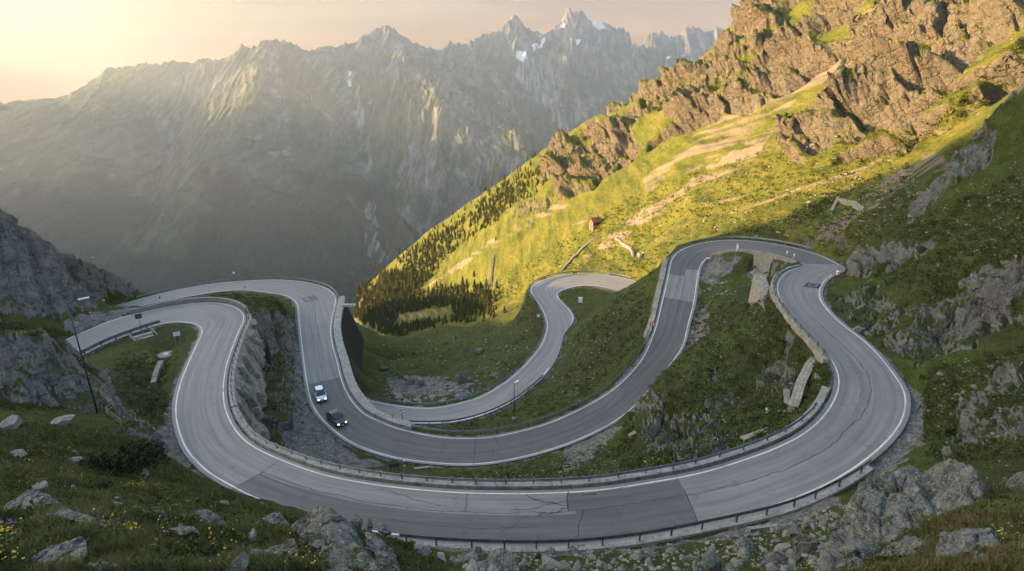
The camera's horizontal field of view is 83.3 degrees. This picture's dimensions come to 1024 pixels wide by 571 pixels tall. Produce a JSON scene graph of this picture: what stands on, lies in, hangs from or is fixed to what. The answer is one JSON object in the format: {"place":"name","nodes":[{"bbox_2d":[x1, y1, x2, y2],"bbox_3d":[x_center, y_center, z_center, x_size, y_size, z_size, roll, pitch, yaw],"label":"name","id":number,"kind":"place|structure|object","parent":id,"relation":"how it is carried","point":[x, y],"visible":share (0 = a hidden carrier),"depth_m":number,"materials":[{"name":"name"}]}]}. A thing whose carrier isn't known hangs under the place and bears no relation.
{"place":"outdoors","nodes":[
{"label":"outdoors","id":0,"kind":"place"},
{"bbox_2d":[0,102,12,110],"bbox_3d":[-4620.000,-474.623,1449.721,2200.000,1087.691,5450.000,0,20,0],"label":"mountains","id":1,"kind":"structure","parent":0,"point":[4,107],"depth_m":4050.12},
{"bbox_2d":[0,8,722,315],"bbox_3d":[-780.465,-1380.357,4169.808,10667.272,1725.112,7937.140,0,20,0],"label":"mountains","id":2,"kind":"structure","parent":0,"point":[345,169],"depth_m":3835.44,"materials":[{"name":"stone"}]},
{"bbox_2d":[0,0,740,103],"label":"sky","id":3,"kind":"structure","parent":0,"point":[49,48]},
{"bbox_2d":[66,240,910,545],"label":"road","id":4,"kind":"structure","parent":0,"point":[860,418],"depth_m":59.90,"materials":[{"name":"asphalt"}]},
{"bbox_2d":[79,320,159,355],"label":"guardrail","id":5,"kind":"object","parent":4,"relation":"on","point":[130,331],"visible":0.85,"depth_m":102.37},
{"bbox_2d":[313,385,326,402],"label":"car","id":6,"kind":"object","parent":4,"relation":"on","point":[319,393],"visible":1,"depth_m":96.56,"materials":[{"name":"silver metal"}]},
{"bbox_2d":[325,408,346,426],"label":"car","id":7,"kind":"object","parent":4,"relation":"on","point":[336,417],"visible":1,"depth_m":89.82,"materials":[{"name":"black paint"}]},
{"bbox_2d":[401,465,873,553],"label":"kerb","id":8,"kind":"structure","parent":4,"relation":"on","point":[852,480],"depth_m":43.25,"materials":[{"name":"concrete"}]},
{"bbox_2d":[399,459,870,548],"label":"guardrail","id":9,"kind":"object","parent":8,"relation":"on","point":[640,533],"visible":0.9,"depth_m":43.27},
{"bbox_2d":[367,273,635,423],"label":"road","id":10,"kind":"structure","parent":0,"point":[559,318],"depth_m":117.08,"materials":[{"name":"asphalt"}]},
{"bbox_2d":[409,375,542,422],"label":"guardrail","id":11,"kind":"object","parent":10,"relation":"on","point":[459,419],"visible":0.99,"depth_m":99.53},
{"bbox_2d":[0,0,1023,570],"bbox_3d":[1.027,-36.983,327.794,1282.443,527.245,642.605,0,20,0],"label":"hillside","id":12,"kind":"structure","parent":0,"point":[794,76],"depth_m":111.15,"materials":[{"name":"plant"}]},
{"bbox_2d":[0,414,22,430],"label":"boulder","id":13,"kind":"object","parent":12,"relation":"on","point":[13,422],"visible":0.93,"depth_m":25.65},
{"bbox_2d":[10,449,26,456],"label":"boulder","id":14,"kind":"object","parent":12,"relation":"on","point":[21,452],"visible":0.88,"depth_m":23.83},
{"bbox_2d":[4,488,62,509],"bbox_3d":[-13.598,6.297,16.498,2.878,0.958,1.055,8,21,21],"label":"boulder","id":15,"kind":"object","parent":12,"relation":"on","point":[27,496],"visible":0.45,"depth_m":16.28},
{"bbox_2d":[32,481,48,491],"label":"boulder","id":16,"kind":"object","parent":12,"relation":"on","point":[42,485],"visible":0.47,"depth_m":20.85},
{"bbox_2d":[31,536,87,563],"bbox_3d":[-7.460,4.498,9.543,1.426,0.533,0.564,6,20,16],"label":"boulder","id":17,"kind":"object","parent":12,"relation":"on","point":[72,547],"visible":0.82,"depth_m":9.39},
{"bbox_2d":[50,414,74,425],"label":"boulder","id":18,"kind":"object","parent":12,"relation":"on","point":[64,420],"visible":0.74,"depth_m":56.60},
{"bbox_2d":[47,507,104,525],"bbox_3d":[-8.772,4.731,11.758,1.671,0.393,0.453,5,20,14],"label":"boulder","id":19,"kind":"object","parent":12,"relation":"on","point":[75,515],"visible":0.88,"depth_m":11.59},
{"bbox_2d":[68,456,84,462],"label":"boulder","id":20,"kind":"object","parent":12,"relation":"on","point":[77,458],"visible":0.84,"depth_m":25.18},
{"bbox_2d":[67,297,98,412],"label":"street lamp","id":21,"kind":"object","parent":12,"relation":"on","point":[88,380],"visible":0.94,"depth_m":61.10,"materials":[{"name":"metal"}]},
{"bbox_2d":[86,479,112,490],"bbox_3d":[-15.911,7.769,22.010,1.135,0.594,0.752,0,20,0],"label":"bush","id":22,"kind":"object","parent":12,"relation":"on","point":[105,485],"visible":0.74,"depth_m":22.00,"materials":[{"name":"green plant"}]},
{"bbox_2d":[85,357,121,426],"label":"handrail","id":23,"kind":"object","parent":12,"relation":"on","point":[103,393],"visible":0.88,"depth_m":65.77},
{"bbox_2d":[88,561,119,570],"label":"boulder","id":24,"kind":"object","parent":12,"relation":"on","point":[104,564],"visible":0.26,"depth_m":8.42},
{"bbox_2d":[0,509,211,538],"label":"wildflowers","id":25,"kind":"object","parent":12,"relation":"on","point":[103,527],"visible":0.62,"depth_m":11.59,"materials":[{"name":"purple plant"}]},
{"bbox_2d":[81,437,170,478],"bbox_3d":[-17.527,7.988,26.110,3.102,1.965,3.007,0,20,0],"label":"bush","id":26,"kind":"object","parent":12,"relation":"on","point":[140,449],"visible":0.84,"depth_m":26.00,"materials":[{"name":"green plant"}]},
{"bbox_2d":[128,328,157,340],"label":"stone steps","id":27,"kind":"structure","parent":12,"relation":"on","point":[145,335],"depth_m":102.45,"materials":[{"name":"stone"}]},
{"bbox_2d":[150,360,163,384],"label":"rock","id":28,"kind":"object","parent":12,"relation":"on","point":[157,370],"depth_m":89.35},
{"bbox_2d":[0,431,319,566],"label":"wildflowers","id":29,"kind":"object","parent":12,"relation":"on","point":[13,551],"visible":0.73,"depth_m":11.64,"materials":[{"name":"yellow plant"}]},
{"bbox_2d":[157,351,171,358],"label":"well cover","id":30,"kind":"object","parent":12,"relation":"on","point":[164,355],"visible":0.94,"depth_m":93.78,"materials":[{"name":"concrete"}]},
{"bbox_2d":[168,525,198,534],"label":"boulder","id":31,"kind":"object","parent":12,"relation":"on","point":[183,530],"visible":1,"depth_m":11.63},
{"bbox_2d":[129,297,247,314],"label":"parapet","id":32,"kind":"structure","parent":12,"relation":"on","point":[242,306],"depth_m":115.36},
{"bbox_2d":[190,509,225,524],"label":"boulder","id":33,"kind":"object","parent":12,"relation":"on","point":[207,515],"visible":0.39,"depth_m":13.84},
{"bbox_2d":[197,545,221,559],"bbox_3d":[-4.955,4.561,9.490,0.463,0.456,0.434,0,20,0],"label":"bush","id":34,"kind":"object","parent":12,"relation":"on","point":[211,552],"visible":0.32,"depth_m":9.52,"materials":[{"name":"green plant"}]},
{"bbox_2d":[0,419,445,570],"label":"grass","id":35,"kind":"structure","parent":12,"relation":"on","point":[92,492],"depth_m":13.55,"materials":[{"name":"plant"}]},
{"bbox_2d":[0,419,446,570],"bbox_3d":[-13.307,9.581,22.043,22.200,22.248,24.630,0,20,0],"label":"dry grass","id":36,"kind":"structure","parent":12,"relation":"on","point":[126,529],"depth_m":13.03,"materials":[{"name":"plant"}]},
{"bbox_2d":[136,276,338,297],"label":"guardrail","id":37,"kind":"object","parent":12,"relation":"on","point":[296,278],"visible":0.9,"depth_m":149.56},
{"bbox_2d":[226,552,249,570],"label":"boulder","id":38,"kind":"object","parent":12,"relation":"on","point":[244,559],"visible":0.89,"depth_m":8.84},
{"bbox_2d":[248,528,256,540],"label":"boulder","id":39,"kind":"object","parent":12,"relation":"on","point":[252,534],"visible":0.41,"depth_m":12.71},
{"bbox_2d":[235,318,270,439],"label":"rock face","id":40,"kind":"object","parent":12,"relation":"on","point":[250,384],"visible":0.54,"depth_m":89.61},
{"bbox_2d":[229,314,253,408],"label":"parapet","id":41,"kind":"structure","parent":40,"relation":"on","point":[242,347],"depth_m":86.77,"materials":[{"name":"concrete"}]},
{"bbox_2d":[261,512,289,527],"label":"boulder","id":42,"kind":"object","parent":12,"relation":"on","point":[274,517],"visible":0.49,"depth_m":18.25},
{"bbox_2d":[265,538,301,560],"bbox_3d":[-4.343,5.132,11.088,1.049,0.397,0.382,7,21,20],"label":"boulder","id":43,"kind":"object","parent":12,"relation":"on","point":[290,544],"visible":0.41,"depth_m":11.10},
{"bbox_2d":[291,506,385,570],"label":"boulder","id":44,"kind":"object","parent":12,"relation":"on","point":[329,529],"visible":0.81,"depth_m":13.07,"materials":[{"name":"stone"}]},
{"bbox_2d":[323,548,355,570],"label":"boulder","id":45,"kind":"object","parent":12,"relation":"on","point":[342,555],"visible":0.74,"depth_m":10.60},
{"bbox_2d":[333,296,376,412],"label":"retaining wall","id":46,"kind":"structure","parent":12,"relation":"on","point":[349,340],"depth_m":123.45,"materials":[{"name":"concrete"}]},
{"bbox_2d":[367,407,414,429],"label":"parapet","id":47,"kind":"structure","parent":46,"relation":"on","point":[385,417],"depth_m":90.45,"materials":[{"name":"concrete"}]},
{"bbox_2d":[350,515,362,532],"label":"boulder","id":48,"kind":"object","parent":12,"relation":"on","point":[356,522],"visible":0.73,"depth_m":17.34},
{"bbox_2d":[366,518,372,531],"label":"boulder","id":49,"kind":"object","parent":12,"relation":"on","point":[369,527],"visible":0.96,"depth_m":17.80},
{"bbox_2d":[365,532,399,570],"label":"boulder","id":50,"kind":"object","parent":12,"relation":"on","point":[379,547],"visible":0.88,"depth_m":15.19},
{"bbox_2d":[377,523,391,535],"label":"boulder","id":51,"kind":"object","parent":12,"relation":"on","point":[382,529],"visible":1,"depth_m":18.87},
{"bbox_2d":[389,463,399,471],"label":"road sign","id":52,"kind":"object","parent":12,"relation":"on","point":[394,465],"visible":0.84,"depth_m":67.83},
{"bbox_2d":[406,375,418,385],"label":"boulder","id":53,"kind":"object","parent":12,"relation":"on","point":[412,380],"visible":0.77,"depth_m":123.47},
{"bbox_2d":[412,544,431,556],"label":"boulder","id":54,"kind":"object","parent":12,"relation":"on","point":[425,550],"visible":0.5,"depth_m":25.59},
{"bbox_2d":[437,552,445,563],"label":"boulder","id":55,"kind":"object","parent":12,"relation":"on","point":[441,556],"visible":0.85,"depth_m":26.91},
{"bbox_2d":[456,370,468,384],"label":"boulder","id":56,"kind":"object","parent":12,"relation":"on","point":[462,377],"visible":0.8,"depth_m":115.36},
{"bbox_2d":[464,383,477,389],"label":"boulder","id":57,"kind":"object","parent":12,"relation":"on","point":[469,386],"visible":0.94,"depth_m":109.94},
{"bbox_2d":[464,552,478,561],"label":"stone","id":58,"kind":"object","parent":12,"relation":"on","point":[470,556],"visible":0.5,"depth_m":30.45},
{"bbox_2d":[467,559,479,570],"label":"stone","id":59,"kind":"object","parent":12,"relation":"on","point":[473,565],"visible":1,"depth_m":15.85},
{"bbox_2d":[473,347,484,353],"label":"boulder","id":60,"kind":"object","parent":12,"relation":"on","point":[478,350],"visible":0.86,"depth_m":136.99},
{"bbox_2d":[477,561,488,569],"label":"stone","id":61,"kind":"object","parent":12,"relation":"on","point":[482,564],"visible":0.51,"depth_m":23.94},
{"bbox_2d":[353,102,629,335],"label":"forest","id":62,"kind":"object","parent":12,"relation":"on","point":[406,301],"visible":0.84,"depth_m":404.36,"materials":[{"name":"plant"}]},
{"bbox_2d":[489,255,494,287],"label":"dry stone wall","id":63,"kind":"structure","parent":12,"relation":"on","point":[492,270],"depth_m":321.91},
{"bbox_2d":[488,371,499,377],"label":"boulder","id":64,"kind":"object","parent":12,"relation":"on","point":[495,374],"visible":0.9,"depth_m":114.37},
{"bbox_2d":[371,270,630,406],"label":"guardrail","id":65,"kind":"object","parent":12,"relation":"on","point":[466,396],"visible":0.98,"depth_m":109.79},
{"bbox_2d":[486,548,519,570],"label":"boulder","id":66,"kind":"object","parent":12,"relation":"on","point":[502,559],"visible":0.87,"depth_m":26.30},
{"bbox_2d":[0,162,1023,478],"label":"heath shrubs","id":67,"kind":"object","parent":12,"relation":"on","point":[932,450],"visible":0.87,"depth_m":69.51,"materials":[{"name":"green plant"}]},
{"bbox_2d":[0,419,1023,570],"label":"heather","id":68,"kind":"object","parent":12,"relation":"on","point":[7,551],"visible":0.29,"depth_m":12.80,"materials":[{"name":"green plant"}]},
{"bbox_2d":[0,131,1023,570],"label":"loose stones","id":69,"kind":"object","parent":12,"relation":"on","point":[620,557],"visible":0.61,"depth_m":66.71,"materials":[{"name":"stone"}]},
{"bbox_2d":[512,380,518,419],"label":"street lamp","id":70,"kind":"object","parent":12,"relation":"on","point":[514,417],"visible":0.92,"depth_m":90.37,"materials":[{"name":"grey metal"}]},
{"bbox_2d":[411,328,649,435],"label":"guardrail","id":71,"kind":"object","parent":12,"relation":"on","point":[511,426],"visible":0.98,"depth_m":87.36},
{"bbox_2d":[232,386,829,489],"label":"kerb","id":72,"kind":"structure","parent":12,"relation":"on","point":[678,469],"depth_m":50.82,"materials":[{"name":"concrete"}]},
{"bbox_2d":[230,308,817,483],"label":"guardrail","id":73,"kind":"object","parent":72,"relation":"on","point":[533,480],"visible":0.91,"depth_m":50.78,"materials":[{"name":"metal"}]},
{"bbox_2d":[544,546,555,554],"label":"stone","id":74,"kind":"object","parent":12,"relation":"on","point":[550,550],"visible":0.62,"depth_m":39.20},
{"bbox_2d":[542,554,562,569],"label":"stone","id":75,"kind":"object","parent":12,"relation":"on","point":[548,562],"visible":0.91,"depth_m":24.87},
{"bbox_2d":[559,560,570,568],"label":"stone","id":76,"kind":"object","parent":12,"relation":"on","point":[564,565],"visible":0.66,"depth_m":27.11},
{"bbox_2d":[568,546,580,555],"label":"boulder","id":77,"kind":"object","parent":12,"relation":"on","point":[574,550],"visible":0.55,"depth_m":38.44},
{"bbox_2d":[572,560,582,570],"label":"stone","id":78,"kind":"object","parent":12,"relation":"on","point":[577,566],"visible":1,"depth_m":19.96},
{"bbox_2d":[561,236,597,270],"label":"dry stone wall","id":79,"kind":"structure","parent":12,"relation":"on","point":[575,255],"depth_m":242.66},
{"bbox_2d":[587,552,595,559],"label":"stone","id":80,"kind":"object","parent":12,"relation":"on","point":[590,556],"visible":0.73,"depth_m":35.64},
{"bbox_2d":[588,215,601,231],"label":"mountain hut","id":81,"kind":"object","parent":12,"relation":"on","point":[594,222],"visible":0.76,"depth_m":251.47,"materials":[{"name":"stone"}]},
{"bbox_2d":[615,237,641,258],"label":"dry stone wall","id":82,"kind":"structure","parent":12,"relation":"on","point":[630,248],"depth_m":213.03,"materials":[{"name":"stone"}]},
{"bbox_2d":[630,552,641,560],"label":"stone","id":83,"kind":"object","parent":12,"relation":"on","point":[636,556],"visible":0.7,"depth_m":35.35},
{"bbox_2d":[643,257,668,337],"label":"retaining wall","id":84,"kind":"structure","parent":12,"relation":"on","point":[656,299],"depth_m":107.46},
{"bbox_2d":[703,550,721,570],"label":"boulder","id":85,"kind":"object","parent":12,"relation":"on","point":[711,560],"visible":0.99,"depth_m":27.44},
{"bbox_2d":[730,557,742,567],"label":"stone","id":86,"kind":"object","parent":12,"relation":"on","point":[736,563],"visible":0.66,"depth_m":31.51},
{"bbox_2d":[453,38,1023,315],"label":"meadow shrubs","id":87,"kind":"object","parent":12,"relation":"on","point":[865,160],"visible":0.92,"depth_m":139.20,"materials":[{"name":"plant"}]},
{"bbox_2d":[666,235,811,265],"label":"guardrail","id":88,"kind":"object","parent":12,"relation":"on","point":[747,237],"visible":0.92,"depth_m":121.50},
{"bbox_2d":[732,536,754,554],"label":"boulder","id":89,"kind":"object","parent":12,"relation":"on","point":[743,542],"visible":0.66,"depth_m":34.32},
{"bbox_2d":[737,548,749,559],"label":"stone","id":90,"kind":"object","parent":12,"relation":"on","point":[743,553],"visible":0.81,"depth_m":32.90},
{"bbox_2d":[740,428,765,440],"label":"stone slab","id":91,"kind":"structure","parent":12,"relation":"on","point":[746,437],"depth_m":56.18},
{"bbox_2d":[709,249,798,276],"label":"retaining wall","id":92,"kind":"structure","parent":12,"relation":"on","point":[763,260],"depth_m":106.47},
{"bbox_2d":[748,273,768,310],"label":"wing wall","id":93,"kind":"structure","parent":12,"relation":"on","point":[759,288],"depth_m":85.77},
{"bbox_2d":[748,523,780,531],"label":"concrete beam","id":94,"kind":"structure","parent":12,"relation":"on","point":[756,528],"depth_m":37.98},
{"bbox_2d":[766,562,778,570],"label":"stone","id":95,"kind":"object","parent":12,"relation":"on","point":[770,566],"visible":0.99,"depth_m":24.57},
{"bbox_2d":[761,551,788,570],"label":"boulder","id":96,"kind":"object","parent":12,"relation":"on","point":[778,559],"visible":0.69,"depth_m":25.32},
{"bbox_2d":[773,543,790,551],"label":"stone","id":97,"kind":"object","parent":12,"relation":"on","point":[782,547],"visible":0.82,"depth_m":32.23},
{"bbox_2d":[781,565,790,570],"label":"stone","id":98,"kind":"object","parent":12,"relation":"on","point":[785,567],"visible":1,"depth_m":23.75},
{"bbox_2d":[783,388,789,403],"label":"concrete slab","id":99,"kind":"structure","parent":12,"relation":"on","point":[786,393],"depth_m":61.66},
{"bbox_2d":[785,548,796,560],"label":"stone","id":100,"kind":"object","parent":12,"relation":"on","point":[789,553],"visible":0.25,"depth_m":28.39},
{"bbox_2d":[788,523,800,537],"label":"boulder","id":101,"kind":"object","parent":12,"relation":"on","point":[793,530],"visible":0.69,"depth_m":34.35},
{"bbox_2d":[769,265,827,362],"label":"retaining wall","id":102,"kind":"structure","parent":12,"relation":"on","point":[815,349],"depth_m":70.58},
{"bbox_2d":[773,262,834,401],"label":"guardrail","id":103,"kind":"object","parent":102,"relation":"on","point":[811,336],"visible":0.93,"depth_m":68.34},
{"bbox_2d":[786,357,815,412],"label":"wing wall","id":104,"kind":"structure","parent":12,"relation":"on","point":[801,384],"depth_m":61.01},
{"bbox_2d":[792,534,820,561],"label":"boulder","id":105,"kind":"object","parent":12,"relation":"on","point":[803,543],"visible":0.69,"depth_m":27.69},
{"bbox_2d":[801,553,817,559],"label":"stone","id":106,"kind":"object","parent":12,"relation":"on","point":[807,556],"visible":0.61,"depth_m":26.96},
{"bbox_2d":[819,515,828,522],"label":"stone","id":107,"kind":"object","parent":12,"relation":"on","point":[822,518],"visible":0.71,"depth_m":34.89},
{"bbox_2d":[829,521,838,529],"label":"stone","id":108,"kind":"object","parent":12,"relation":"on","point":[834,525],"visible":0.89,"depth_m":32.83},
{"bbox_2d":[813,528,884,570],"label":"boulder","id":109,"kind":"object","parent":12,"relation":"on","point":[842,549],"visible":0.69,"depth_m":21.80,"materials":[{"name":"stone"}]},
{"bbox_2d":[836,196,866,211],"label":"dry stone wall","id":110,"kind":"structure","parent":12,"relation":"on","point":[853,203],"depth_m":106.58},
{"bbox_2d":[852,326,863,332],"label":"boulder","id":111,"kind":"object","parent":12,"relation":"on","point":[859,329],"visible":0.98,"depth_m":69.78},
{"bbox_2d":[839,470,935,542],"bbox_3d":[15.785,9.665,23.795,3.477,2.615,5.589,18,26,41],"label":"boulder","id":112,"kind":"object","parent":12,"relation":"on","point":[884,506],"visible":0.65,"depth_m":23.65,"materials":[{"name":"stone"}]},
{"bbox_2d":[874,535,927,556],"bbox_3d":[13.164,8.761,19.228,1.966,1.663,1.343,-13,23,-32],"label":"boulder","id":113,"kind":"object","parent":12,"relation":"on","point":[902,547],"visible":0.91,"depth_m":18.78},
{"bbox_2d":[898,464,921,480],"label":"boulder","id":114,"kind":"object","parent":12,"relation":"on","point":[912,471],"visible":0.44,"depth_m":33.16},
{"bbox_2d":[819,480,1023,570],"bbox_3d":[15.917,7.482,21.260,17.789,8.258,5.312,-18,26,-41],"label":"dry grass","id":115,"kind":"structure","parent":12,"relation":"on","point":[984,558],"depth_m":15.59,"materials":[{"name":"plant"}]},
{"bbox_2d":[830,471,1023,570],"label":"grass","id":116,"kind":"structure","parent":12,"relation":"on","point":[1015,564],"depth_m":18.78,"materials":[{"name":"plant"}]},
{"bbox_2d":[917,458,985,515],"bbox_3d":[17.645,8.562,23.482,2.333,2.601,4.876,15,25,37],"label":"boulder","id":117,"kind":"object","parent":12,"relation":"on","point":[947,484],"visible":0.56,"depth_m":23.20,"materials":[{"name":"stone"}]},
{"bbox_2d":[935,528,1001,556],"bbox_3d":[12.371,6.927,15.642,1.304,1.227,2.977,15,24,36],"label":"boulder","id":118,"kind":"object","parent":12,"relation":"on","point":[963,539],"visible":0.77,"depth_m":15.22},
{"bbox_2d":[997,509,1023,534],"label":"bush","id":119,"kind":"object","parent":12,"relation":"on","point":[1016,529],"visible":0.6,"depth_m":16.22,"materials":[{"name":"green plant"}]},
{"bbox_2d":[1005,471,1023,488],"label":"boulder","id":120,"kind":"object","parent":12,"relation":"on","point":[1013,480],"visible":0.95,"depth_m":24.75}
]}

